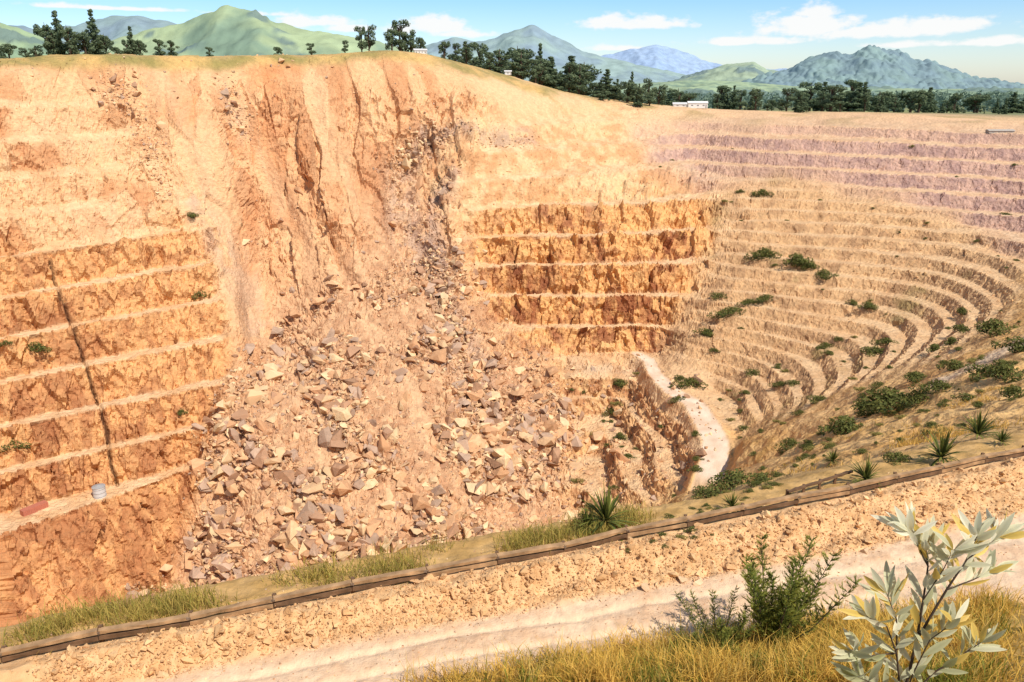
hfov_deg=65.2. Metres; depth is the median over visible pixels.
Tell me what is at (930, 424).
shrub
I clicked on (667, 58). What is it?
mountain
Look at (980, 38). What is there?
sky
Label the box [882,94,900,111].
tree
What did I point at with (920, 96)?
tree
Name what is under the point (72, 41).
tree
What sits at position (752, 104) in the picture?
conifer tree
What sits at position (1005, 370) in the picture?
shrub
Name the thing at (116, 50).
tree
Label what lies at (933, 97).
conifer tree
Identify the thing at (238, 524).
boulder
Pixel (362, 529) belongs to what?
boulder
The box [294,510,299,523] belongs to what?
boulder
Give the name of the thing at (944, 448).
spiky plant
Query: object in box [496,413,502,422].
boulder
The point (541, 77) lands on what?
tree
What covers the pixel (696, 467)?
shrub
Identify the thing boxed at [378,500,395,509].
boulder
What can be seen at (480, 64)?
conifer tree
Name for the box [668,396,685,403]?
shrub
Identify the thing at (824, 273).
shrub
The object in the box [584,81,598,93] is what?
tree
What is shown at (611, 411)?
shrub
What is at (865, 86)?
conifer tree
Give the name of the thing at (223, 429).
boulder
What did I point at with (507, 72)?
cottage
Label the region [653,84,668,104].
tree
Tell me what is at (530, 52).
tree
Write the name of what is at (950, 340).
shrub
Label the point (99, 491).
water tank
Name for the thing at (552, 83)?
conifer tree
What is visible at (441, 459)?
boulder
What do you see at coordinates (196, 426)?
boulder
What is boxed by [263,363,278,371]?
boulder
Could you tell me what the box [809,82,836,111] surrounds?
conifer tree
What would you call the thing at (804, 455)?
shrub
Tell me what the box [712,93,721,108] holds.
tree
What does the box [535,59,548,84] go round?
tree
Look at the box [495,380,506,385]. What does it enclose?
boulder
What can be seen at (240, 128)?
boulder
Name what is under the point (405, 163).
boulder
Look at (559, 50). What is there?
mountain
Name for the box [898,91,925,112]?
tree
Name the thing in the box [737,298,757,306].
shrub
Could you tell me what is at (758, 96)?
tree
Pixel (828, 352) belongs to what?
shrub
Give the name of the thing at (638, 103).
conifer tree
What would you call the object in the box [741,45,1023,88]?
forested hill
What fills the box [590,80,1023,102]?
hill
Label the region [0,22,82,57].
hill
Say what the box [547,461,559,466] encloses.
boulder
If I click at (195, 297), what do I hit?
shrub
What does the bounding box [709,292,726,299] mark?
shrub
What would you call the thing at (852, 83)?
tree
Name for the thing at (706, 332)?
shrub
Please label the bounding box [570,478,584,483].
shrub
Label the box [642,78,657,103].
tree
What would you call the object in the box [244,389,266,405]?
boulder
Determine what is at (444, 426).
boulder
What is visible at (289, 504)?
boulder
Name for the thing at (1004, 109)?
conifer tree
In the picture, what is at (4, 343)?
shrub
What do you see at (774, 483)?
shrub
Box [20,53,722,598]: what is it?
rock rubble
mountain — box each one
[421,25,685,86]
[601,45,786,74]
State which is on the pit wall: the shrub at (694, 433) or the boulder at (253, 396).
the shrub at (694, 433)
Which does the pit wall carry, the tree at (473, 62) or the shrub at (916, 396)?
the shrub at (916, 396)
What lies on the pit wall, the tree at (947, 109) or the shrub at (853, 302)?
the shrub at (853, 302)
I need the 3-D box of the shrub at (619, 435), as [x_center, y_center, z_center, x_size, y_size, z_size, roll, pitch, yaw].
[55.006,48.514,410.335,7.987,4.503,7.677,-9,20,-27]
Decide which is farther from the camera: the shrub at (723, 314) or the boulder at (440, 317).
the shrub at (723, 314)
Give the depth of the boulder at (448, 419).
377.64 m
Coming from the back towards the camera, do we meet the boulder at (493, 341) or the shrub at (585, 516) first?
the boulder at (493, 341)
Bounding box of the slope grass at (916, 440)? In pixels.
[692,382,1023,499]
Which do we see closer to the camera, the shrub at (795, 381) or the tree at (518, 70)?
the shrub at (795, 381)
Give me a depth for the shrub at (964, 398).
136.16 m
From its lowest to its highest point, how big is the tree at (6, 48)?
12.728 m
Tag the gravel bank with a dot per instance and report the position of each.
(19, 667)
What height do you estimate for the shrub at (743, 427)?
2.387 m
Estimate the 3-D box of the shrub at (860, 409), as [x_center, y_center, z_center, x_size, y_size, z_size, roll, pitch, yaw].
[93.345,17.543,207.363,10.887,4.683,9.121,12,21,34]
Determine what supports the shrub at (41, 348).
on the pit wall
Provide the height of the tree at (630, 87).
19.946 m
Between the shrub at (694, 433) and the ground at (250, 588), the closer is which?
the ground at (250, 588)
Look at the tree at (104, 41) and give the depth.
523.98 m
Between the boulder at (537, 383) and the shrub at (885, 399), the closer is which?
the shrub at (885, 399)
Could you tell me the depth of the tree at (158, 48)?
525.58 m
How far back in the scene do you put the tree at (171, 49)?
534.96 m
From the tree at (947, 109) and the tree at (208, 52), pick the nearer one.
the tree at (208, 52)
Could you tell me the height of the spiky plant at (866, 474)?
1.667 m
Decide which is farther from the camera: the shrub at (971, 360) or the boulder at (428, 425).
the boulder at (428, 425)
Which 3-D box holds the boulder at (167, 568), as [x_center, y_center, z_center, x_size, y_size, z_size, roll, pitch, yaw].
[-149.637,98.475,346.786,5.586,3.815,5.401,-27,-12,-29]
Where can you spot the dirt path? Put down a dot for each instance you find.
(570, 616)
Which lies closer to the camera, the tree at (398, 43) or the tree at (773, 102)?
the tree at (398, 43)
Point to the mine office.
(990, 131)
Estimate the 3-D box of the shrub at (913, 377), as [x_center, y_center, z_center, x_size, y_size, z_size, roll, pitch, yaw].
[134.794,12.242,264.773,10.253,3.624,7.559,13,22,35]
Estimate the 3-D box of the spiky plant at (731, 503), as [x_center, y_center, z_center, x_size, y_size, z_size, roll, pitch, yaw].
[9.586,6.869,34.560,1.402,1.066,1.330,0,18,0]
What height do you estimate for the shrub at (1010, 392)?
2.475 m
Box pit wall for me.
[0,50,1023,626]
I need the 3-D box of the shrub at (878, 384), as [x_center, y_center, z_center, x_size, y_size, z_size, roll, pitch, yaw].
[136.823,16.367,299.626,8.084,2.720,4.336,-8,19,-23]
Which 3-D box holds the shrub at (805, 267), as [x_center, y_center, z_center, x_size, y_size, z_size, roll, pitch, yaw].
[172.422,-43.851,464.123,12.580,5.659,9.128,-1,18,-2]
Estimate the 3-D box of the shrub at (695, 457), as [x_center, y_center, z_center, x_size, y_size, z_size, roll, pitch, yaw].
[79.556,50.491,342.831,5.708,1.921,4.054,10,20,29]
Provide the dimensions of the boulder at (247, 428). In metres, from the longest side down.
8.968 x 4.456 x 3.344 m
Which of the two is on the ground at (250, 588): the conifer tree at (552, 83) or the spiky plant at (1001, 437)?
the spiky plant at (1001, 437)
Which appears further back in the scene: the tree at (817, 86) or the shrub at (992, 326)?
the tree at (817, 86)
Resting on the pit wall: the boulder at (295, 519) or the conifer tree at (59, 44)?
the conifer tree at (59, 44)
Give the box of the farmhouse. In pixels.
[413,49,426,53]
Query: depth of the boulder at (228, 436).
363.47 m
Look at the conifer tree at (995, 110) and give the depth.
833.11 m
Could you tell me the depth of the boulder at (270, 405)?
372.33 m
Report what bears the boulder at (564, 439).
on the rock rubble
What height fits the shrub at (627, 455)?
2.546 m
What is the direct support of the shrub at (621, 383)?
on the pit wall
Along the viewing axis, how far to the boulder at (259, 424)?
360.85 m
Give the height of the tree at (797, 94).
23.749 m
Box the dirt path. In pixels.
[139,514,1023,681]
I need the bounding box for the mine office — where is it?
[984,129,1014,133]
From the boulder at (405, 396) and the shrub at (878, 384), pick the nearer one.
the shrub at (878, 384)
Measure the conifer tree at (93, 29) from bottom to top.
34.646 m
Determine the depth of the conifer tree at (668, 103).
797.06 m
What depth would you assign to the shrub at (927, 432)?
90.58 m
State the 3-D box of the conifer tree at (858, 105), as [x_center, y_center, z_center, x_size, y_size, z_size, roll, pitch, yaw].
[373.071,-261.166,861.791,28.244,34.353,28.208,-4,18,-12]
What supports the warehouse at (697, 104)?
on the pit wall
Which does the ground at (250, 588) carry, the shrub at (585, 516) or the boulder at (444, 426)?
the shrub at (585, 516)
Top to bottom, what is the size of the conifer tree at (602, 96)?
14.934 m
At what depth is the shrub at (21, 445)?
329.44 m
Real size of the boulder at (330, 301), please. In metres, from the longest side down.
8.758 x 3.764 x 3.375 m
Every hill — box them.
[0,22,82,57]
[8,15,175,51]
[80,5,468,63]
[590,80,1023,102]
[667,62,776,81]
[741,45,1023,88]
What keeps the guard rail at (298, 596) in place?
on the ground at (250, 588)
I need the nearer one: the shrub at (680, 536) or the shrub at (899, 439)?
the shrub at (680, 536)
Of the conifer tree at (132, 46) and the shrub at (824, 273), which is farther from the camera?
the conifer tree at (132, 46)
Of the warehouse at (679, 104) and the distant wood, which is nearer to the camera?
the warehouse at (679, 104)
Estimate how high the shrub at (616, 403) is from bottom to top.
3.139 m
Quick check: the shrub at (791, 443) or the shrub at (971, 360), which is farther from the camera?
the shrub at (971, 360)
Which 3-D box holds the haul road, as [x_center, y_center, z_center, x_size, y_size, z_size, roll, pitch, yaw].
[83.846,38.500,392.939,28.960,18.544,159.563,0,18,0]
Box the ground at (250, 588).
[0,432,1023,681]
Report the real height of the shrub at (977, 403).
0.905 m
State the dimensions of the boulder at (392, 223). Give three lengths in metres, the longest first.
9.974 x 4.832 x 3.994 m
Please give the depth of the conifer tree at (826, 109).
837.31 m
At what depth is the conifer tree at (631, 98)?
733.42 m
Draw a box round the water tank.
[91,483,106,498]
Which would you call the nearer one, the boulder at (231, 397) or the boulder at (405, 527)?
the boulder at (405, 527)
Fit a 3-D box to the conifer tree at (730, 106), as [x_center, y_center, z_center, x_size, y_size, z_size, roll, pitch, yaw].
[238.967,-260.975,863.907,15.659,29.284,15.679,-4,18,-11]
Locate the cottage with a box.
[504,70,511,74]
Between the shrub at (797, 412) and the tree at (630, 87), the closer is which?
the shrub at (797, 412)
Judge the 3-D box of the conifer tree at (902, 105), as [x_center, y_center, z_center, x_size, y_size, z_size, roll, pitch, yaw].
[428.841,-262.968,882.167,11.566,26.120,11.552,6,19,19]
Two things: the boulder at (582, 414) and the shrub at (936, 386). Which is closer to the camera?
the shrub at (936, 386)
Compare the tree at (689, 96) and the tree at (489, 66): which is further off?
the tree at (689, 96)
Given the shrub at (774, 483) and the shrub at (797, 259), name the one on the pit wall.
the shrub at (797, 259)
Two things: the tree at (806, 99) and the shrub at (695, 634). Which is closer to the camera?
the shrub at (695, 634)
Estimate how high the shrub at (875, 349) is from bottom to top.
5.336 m
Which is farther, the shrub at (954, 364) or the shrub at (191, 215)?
the shrub at (191, 215)
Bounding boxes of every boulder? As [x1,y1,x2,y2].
[125,583,130,590]
[156,120,166,129]
[159,564,173,572]
[188,550,196,558]
[191,423,204,429]
[213,460,221,469]
[214,482,226,494]
[217,421,228,433]
[221,449,232,464]
[221,464,234,475]
[224,400,231,407]
[226,394,235,401]
[226,428,234,441]
[226,483,238,492]
[228,428,240,442]
[228,471,239,480]
[231,408,247,419]
[232,521,242,527]
[236,125,244,131]
[238,490,245,500]
[241,424,254,431]
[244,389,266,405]
[254,419,265,430]
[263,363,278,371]
[263,499,272,508]
[264,370,283,380]
[268,398,272,409]
[275,447,285,457]
[285,499,292,508]
[293,432,299,440]
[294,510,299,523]
[295,475,305,485]
[305,494,316,503]
[307,530,318,535]
[318,406,327,413]
[324,491,335,496]
[327,298,335,305]
[328,510,337,519]
[328,534,334,543]
[339,382,347,390]
[339,401,350,407]
[357,386,361,398]
[358,524,366,535]
[366,467,374,479]
[367,433,371,442]
[377,465,386,473]
[378,434,389,452]
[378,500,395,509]
[388,221,396,227]
[391,367,408,375]
[402,158,410,169]
[402,522,408,531]
[403,390,407,401]
[408,335,417,349]
[415,175,423,189]
[421,374,431,380]
[422,422,434,428]
[430,434,436,449]
[434,314,445,322]
[435,456,445,462]
[438,423,451,430]
[445,416,451,424]
[450,342,461,354]
[463,527,471,537]
[464,410,473,416]
[465,285,472,294]
[474,465,481,472]
[487,337,497,344]
[494,401,499,407]
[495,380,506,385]
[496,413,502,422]
[496,491,504,495]
[499,486,507,493]
[519,421,528,430]
[520,374,527,381]
[531,350,537,358]
[533,379,540,387]
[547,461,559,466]
[562,432,567,443]
[578,411,584,420]
[616,453,630,461]
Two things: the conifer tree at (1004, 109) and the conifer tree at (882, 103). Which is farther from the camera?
the conifer tree at (1004, 109)
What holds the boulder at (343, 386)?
on the rock rubble
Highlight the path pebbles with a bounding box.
[27,446,1023,681]
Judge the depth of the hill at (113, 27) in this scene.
5005.13 m
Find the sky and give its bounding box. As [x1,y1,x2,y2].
[0,0,1023,83]
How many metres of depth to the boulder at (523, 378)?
427.24 m
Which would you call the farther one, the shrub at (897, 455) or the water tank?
the water tank
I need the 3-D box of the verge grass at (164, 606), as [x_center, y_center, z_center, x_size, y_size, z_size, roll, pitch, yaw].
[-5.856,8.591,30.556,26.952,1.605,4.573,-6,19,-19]
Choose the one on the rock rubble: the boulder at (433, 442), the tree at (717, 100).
the boulder at (433, 442)
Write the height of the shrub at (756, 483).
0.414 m
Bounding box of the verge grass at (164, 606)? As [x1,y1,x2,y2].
[0,498,663,657]
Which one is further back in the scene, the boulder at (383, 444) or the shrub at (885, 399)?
the boulder at (383, 444)
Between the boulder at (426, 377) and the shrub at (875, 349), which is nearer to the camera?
the shrub at (875, 349)
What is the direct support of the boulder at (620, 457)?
on the rock rubble
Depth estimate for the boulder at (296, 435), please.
358.07 m
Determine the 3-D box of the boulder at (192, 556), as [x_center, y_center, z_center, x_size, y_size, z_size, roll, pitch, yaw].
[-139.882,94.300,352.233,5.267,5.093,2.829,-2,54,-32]
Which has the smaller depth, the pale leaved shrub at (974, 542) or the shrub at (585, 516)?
the pale leaved shrub at (974, 542)
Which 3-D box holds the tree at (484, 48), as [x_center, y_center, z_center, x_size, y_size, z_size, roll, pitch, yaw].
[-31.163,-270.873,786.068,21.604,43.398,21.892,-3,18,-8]
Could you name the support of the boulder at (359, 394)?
on the rock rubble
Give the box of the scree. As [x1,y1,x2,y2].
[0,59,1023,614]
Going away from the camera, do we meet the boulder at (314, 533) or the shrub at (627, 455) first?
the boulder at (314, 533)
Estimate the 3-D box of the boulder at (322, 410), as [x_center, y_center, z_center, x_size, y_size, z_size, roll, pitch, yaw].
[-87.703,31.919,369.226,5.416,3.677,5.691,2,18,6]
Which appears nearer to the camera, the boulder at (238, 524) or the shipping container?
the shipping container
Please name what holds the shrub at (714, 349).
on the pit wall
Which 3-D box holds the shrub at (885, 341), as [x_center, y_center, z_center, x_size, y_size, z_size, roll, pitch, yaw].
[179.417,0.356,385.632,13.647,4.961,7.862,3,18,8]
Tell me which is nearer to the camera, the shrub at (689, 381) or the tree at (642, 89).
the shrub at (689, 381)
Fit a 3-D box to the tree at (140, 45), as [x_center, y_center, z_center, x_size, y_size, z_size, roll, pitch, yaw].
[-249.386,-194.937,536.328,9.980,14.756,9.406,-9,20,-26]
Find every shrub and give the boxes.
[0,340,12,346]
[0,438,30,452]
[24,341,51,352]
[176,409,188,415]
[187,212,198,217]
[191,290,210,299]
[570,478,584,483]
[570,507,604,535]
[602,407,614,416]
[609,401,622,405]
[612,378,628,387]
[613,432,627,439]
[624,453,636,458]
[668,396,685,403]
[669,620,712,652]
[670,377,708,388]
[674,374,687,381]
[675,534,687,539]
[675,584,754,658]
[683,526,697,532]
[686,465,701,471]
[691,430,701,436]
[691,456,704,460]
[691,485,719,498]
[692,328,715,337]
[698,468,757,496]
[707,306,745,318]
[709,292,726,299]
[709,348,720,352]
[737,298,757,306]
[738,390,750,394]
[738,425,747,430]
[739,532,862,648]
[743,488,753,492]
[744,247,782,260]
[744,368,759,376]
[747,472,774,486]
[749,189,773,196]
[750,294,773,303]
[751,481,760,486]
[760,484,773,489]
[764,481,783,486]
[766,471,785,476]
[769,381,784,386]
[774,437,799,451]
[782,252,813,267]
[784,379,799,386]
[791,409,803,415]
[800,261,819,269]
[801,453,810,457]
[803,445,814,451]
[806,395,828,404]
[815,269,839,279]
[816,342,833,349]
[818,415,865,435]
[820,350,833,355]
[821,441,834,446]
[829,502,1023,681]
[834,336,843,341]
[845,299,857,305]
[850,399,876,417]
[852,448,866,453]
[854,386,866,391]
[856,386,909,414]
[857,301,878,310]
[859,345,883,356]
[867,381,883,388]
[869,337,898,345]
[869,432,882,435]
[881,451,912,465]
[891,390,929,408]
[893,414,906,419]
[895,437,906,442]
[902,371,926,382]
[908,379,955,393]
[920,428,930,435]
[924,421,942,427]
[926,343,943,352]
[936,359,966,370]
[944,336,956,344]
[950,392,976,401]
[951,323,968,333]
[953,423,965,426]
[956,306,969,315]
[964,362,994,381]
[966,358,977,363]
[971,401,983,406]
[974,318,1019,336]
[985,359,1012,369]
[985,363,1023,382]
[990,336,1023,352]
[998,384,1023,398]
[1007,360,1017,364]
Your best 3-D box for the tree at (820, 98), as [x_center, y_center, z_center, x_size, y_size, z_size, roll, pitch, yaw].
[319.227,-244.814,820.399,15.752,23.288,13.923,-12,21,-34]
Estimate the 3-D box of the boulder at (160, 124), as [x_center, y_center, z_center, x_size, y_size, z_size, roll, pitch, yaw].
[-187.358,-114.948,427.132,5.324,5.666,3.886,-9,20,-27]
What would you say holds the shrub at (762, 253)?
on the pit wall
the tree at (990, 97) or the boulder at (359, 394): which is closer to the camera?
the boulder at (359, 394)
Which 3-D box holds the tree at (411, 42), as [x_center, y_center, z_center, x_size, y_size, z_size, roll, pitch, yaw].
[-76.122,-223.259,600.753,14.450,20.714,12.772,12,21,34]
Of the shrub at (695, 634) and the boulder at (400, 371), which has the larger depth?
the boulder at (400, 371)
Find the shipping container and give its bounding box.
[20,500,48,516]
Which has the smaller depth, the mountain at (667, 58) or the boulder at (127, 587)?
the boulder at (127, 587)
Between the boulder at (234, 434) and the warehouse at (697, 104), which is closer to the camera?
the boulder at (234, 434)
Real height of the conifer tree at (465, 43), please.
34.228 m
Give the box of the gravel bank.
[0,456,1023,681]
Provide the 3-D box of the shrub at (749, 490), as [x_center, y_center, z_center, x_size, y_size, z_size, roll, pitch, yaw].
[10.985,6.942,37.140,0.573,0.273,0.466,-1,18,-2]
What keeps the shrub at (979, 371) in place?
on the pit wall
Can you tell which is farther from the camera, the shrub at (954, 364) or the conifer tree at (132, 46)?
the conifer tree at (132, 46)
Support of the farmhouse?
on the pit wall
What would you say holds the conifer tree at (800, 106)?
on the pit wall
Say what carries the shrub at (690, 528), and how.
on the gravel bank
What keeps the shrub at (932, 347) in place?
on the pit wall
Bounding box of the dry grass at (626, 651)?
[384,572,1023,681]
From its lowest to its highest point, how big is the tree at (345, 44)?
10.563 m
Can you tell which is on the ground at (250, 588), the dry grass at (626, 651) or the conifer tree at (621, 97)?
the dry grass at (626, 651)
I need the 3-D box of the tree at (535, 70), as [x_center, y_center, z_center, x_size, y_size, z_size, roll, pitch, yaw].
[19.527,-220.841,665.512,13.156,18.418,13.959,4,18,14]
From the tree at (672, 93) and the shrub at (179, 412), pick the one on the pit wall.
the shrub at (179, 412)
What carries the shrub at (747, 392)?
on the pit wall
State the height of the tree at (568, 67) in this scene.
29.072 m
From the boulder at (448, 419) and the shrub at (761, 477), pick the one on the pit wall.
the shrub at (761, 477)
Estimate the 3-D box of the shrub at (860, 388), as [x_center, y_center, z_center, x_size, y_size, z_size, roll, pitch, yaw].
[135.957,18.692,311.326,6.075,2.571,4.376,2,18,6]
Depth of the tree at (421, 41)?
604.26 m
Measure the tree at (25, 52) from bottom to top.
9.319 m
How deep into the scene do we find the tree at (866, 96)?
783.14 m
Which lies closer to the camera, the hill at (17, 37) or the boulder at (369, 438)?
the boulder at (369, 438)
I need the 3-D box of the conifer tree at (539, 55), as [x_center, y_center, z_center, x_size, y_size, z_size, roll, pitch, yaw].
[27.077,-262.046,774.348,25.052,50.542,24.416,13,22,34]
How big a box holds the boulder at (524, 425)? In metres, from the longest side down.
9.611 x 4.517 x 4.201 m
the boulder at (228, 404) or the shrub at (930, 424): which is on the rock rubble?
the boulder at (228, 404)
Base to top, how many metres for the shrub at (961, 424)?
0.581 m
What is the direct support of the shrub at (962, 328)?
on the pit wall
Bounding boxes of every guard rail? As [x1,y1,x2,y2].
[0,445,1023,662]
[785,470,852,495]
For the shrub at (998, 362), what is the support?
on the pit wall
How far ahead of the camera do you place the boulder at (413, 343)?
404.50 m
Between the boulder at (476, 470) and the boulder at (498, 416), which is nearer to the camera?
the boulder at (476, 470)
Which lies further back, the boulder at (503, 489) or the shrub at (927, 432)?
the boulder at (503, 489)
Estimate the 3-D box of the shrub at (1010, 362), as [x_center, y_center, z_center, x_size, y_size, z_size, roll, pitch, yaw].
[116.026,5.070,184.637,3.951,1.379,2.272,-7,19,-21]
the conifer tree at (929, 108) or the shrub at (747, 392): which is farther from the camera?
the conifer tree at (929, 108)
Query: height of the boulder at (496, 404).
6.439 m
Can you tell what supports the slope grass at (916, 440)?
on the pit wall
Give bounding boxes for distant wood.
[588,89,1023,111]
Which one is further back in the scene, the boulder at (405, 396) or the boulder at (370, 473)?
the boulder at (405, 396)
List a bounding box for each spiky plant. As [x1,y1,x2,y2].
[577,479,638,541]
[720,492,741,511]
[821,450,840,466]
[848,454,888,489]
[913,429,962,465]
[955,409,1000,439]
[988,428,1012,445]
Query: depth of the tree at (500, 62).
679.30 m
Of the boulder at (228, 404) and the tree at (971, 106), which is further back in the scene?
the tree at (971, 106)
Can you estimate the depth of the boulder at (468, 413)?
386.26 m
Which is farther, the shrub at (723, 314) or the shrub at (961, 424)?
the shrub at (723, 314)
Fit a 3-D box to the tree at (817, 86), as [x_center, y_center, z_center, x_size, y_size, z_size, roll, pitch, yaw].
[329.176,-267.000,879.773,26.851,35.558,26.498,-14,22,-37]
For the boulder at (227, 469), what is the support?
on the rock rubble
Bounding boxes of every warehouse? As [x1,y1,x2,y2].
[672,102,686,106]
[687,101,707,107]
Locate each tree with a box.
[0,43,17,58]
[18,48,31,57]
[28,45,43,56]
[33,22,52,53]
[38,31,65,53]
[45,10,69,54]
[56,26,79,54]
[67,42,82,53]
[76,31,95,53]
[81,9,107,54]
[96,34,113,53]
[110,47,121,53]
[121,39,131,53]
[123,26,137,54]
[131,39,147,54]
[152,39,166,55]
[167,40,179,55]
[205,47,214,55]
[273,47,282,54]
[305,43,315,54]
[341,40,348,52]
[354,26,367,51]
[360,24,375,50]
[383,28,398,50]
[389,19,410,50]
[401,39,408,51]
[403,29,418,51]
[415,37,426,48]
[438,40,450,58]
[450,43,460,60]
[457,41,472,64]
[457,43,474,63]
[468,59,476,65]
[470,42,488,66]
[474,50,485,67]
[483,49,512,72]
[484,52,494,69]
[502,52,536,78]
[503,46,532,77]
[513,48,535,79]
[528,65,542,82]
[531,43,546,83]
[531,60,552,84]
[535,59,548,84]
[542,58,564,90]
[548,56,566,88]
[553,55,590,95]
[562,62,577,92]
[567,65,590,94]
[571,62,601,95]
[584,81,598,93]
[591,69,622,97]
[597,83,609,100]
[610,79,624,100]
[616,81,637,102]
[624,80,637,101]
[625,71,637,99]
[632,87,649,106]
[633,83,643,106]
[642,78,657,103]
[643,92,656,105]
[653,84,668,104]
[657,89,670,105]
[665,88,684,104]
[672,91,683,101]
[680,93,696,101]
[711,85,731,108]
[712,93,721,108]
[719,87,729,108]
[726,85,738,109]
[733,89,747,109]
[746,95,756,109]
[749,88,764,109]
[762,104,770,110]
[767,99,777,110]
[777,87,798,110]
[792,95,810,111]
[794,91,802,106]
[799,81,821,110]
[803,96,811,105]
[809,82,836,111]
[815,91,829,110]
[818,85,847,111]
[825,91,842,111]
[835,101,845,111]
[837,91,847,111]
[842,79,870,111]
[843,91,872,111]
[845,82,873,111]
[860,82,874,111]
[860,92,871,111]
[869,91,891,109]
[875,92,888,111]
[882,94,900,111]
[886,97,904,111]
[896,90,905,111]
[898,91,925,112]
[907,90,933,112]
[907,96,914,112]
[914,87,939,112]
[921,96,936,112]
[937,104,945,112]
[940,100,953,112]
[948,93,962,112]
[953,103,959,112]
[960,95,989,112]
[966,93,991,112]
[970,96,978,109]
[992,98,1000,112]
[998,92,1023,112]
[998,98,1009,113]
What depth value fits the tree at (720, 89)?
878.73 m
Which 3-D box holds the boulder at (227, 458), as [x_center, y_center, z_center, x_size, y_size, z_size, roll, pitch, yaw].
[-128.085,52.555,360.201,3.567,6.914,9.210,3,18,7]
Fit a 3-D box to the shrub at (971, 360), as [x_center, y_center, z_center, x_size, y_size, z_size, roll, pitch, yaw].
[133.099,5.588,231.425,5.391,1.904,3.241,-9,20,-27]
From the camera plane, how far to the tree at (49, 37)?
518.11 m
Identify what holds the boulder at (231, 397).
on the rock rubble
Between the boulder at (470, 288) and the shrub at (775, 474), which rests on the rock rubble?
the boulder at (470, 288)
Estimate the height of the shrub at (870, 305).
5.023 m
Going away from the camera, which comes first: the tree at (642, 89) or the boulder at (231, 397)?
the boulder at (231, 397)
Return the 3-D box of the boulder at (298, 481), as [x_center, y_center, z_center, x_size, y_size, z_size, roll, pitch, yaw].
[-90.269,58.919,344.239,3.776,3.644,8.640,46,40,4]
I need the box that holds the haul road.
[632,351,729,490]
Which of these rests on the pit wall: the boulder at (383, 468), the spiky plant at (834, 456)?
the spiky plant at (834, 456)
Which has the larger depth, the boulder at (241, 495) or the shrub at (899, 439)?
the boulder at (241, 495)
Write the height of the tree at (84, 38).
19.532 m
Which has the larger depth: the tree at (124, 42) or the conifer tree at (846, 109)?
the conifer tree at (846, 109)
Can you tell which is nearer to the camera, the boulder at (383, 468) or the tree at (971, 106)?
the boulder at (383, 468)
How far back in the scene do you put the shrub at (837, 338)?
406.88 m
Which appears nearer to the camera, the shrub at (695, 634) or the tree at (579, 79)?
the shrub at (695, 634)
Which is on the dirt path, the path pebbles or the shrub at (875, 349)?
the path pebbles
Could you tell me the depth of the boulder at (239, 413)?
367.67 m
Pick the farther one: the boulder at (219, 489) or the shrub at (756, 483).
the boulder at (219, 489)
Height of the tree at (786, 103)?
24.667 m
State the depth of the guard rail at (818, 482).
36.42 m
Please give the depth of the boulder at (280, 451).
350.32 m
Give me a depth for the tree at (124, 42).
534.31 m
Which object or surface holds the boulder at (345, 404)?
on the rock rubble
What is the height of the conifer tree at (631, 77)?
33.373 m
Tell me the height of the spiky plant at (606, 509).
2.259 m
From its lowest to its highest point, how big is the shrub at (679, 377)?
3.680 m
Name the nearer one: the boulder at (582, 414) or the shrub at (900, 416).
the shrub at (900, 416)
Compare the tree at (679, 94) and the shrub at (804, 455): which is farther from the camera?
the tree at (679, 94)
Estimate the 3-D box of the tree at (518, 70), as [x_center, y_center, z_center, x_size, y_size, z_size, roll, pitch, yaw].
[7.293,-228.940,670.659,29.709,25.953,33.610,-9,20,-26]
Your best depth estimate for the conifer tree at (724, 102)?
868.86 m
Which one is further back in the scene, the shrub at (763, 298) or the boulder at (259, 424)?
the shrub at (763, 298)
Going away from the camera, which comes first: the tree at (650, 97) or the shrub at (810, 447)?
the shrub at (810, 447)
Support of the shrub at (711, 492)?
on the ground at (250, 588)
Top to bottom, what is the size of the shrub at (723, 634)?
2.369 m
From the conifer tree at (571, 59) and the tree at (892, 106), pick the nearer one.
the conifer tree at (571, 59)

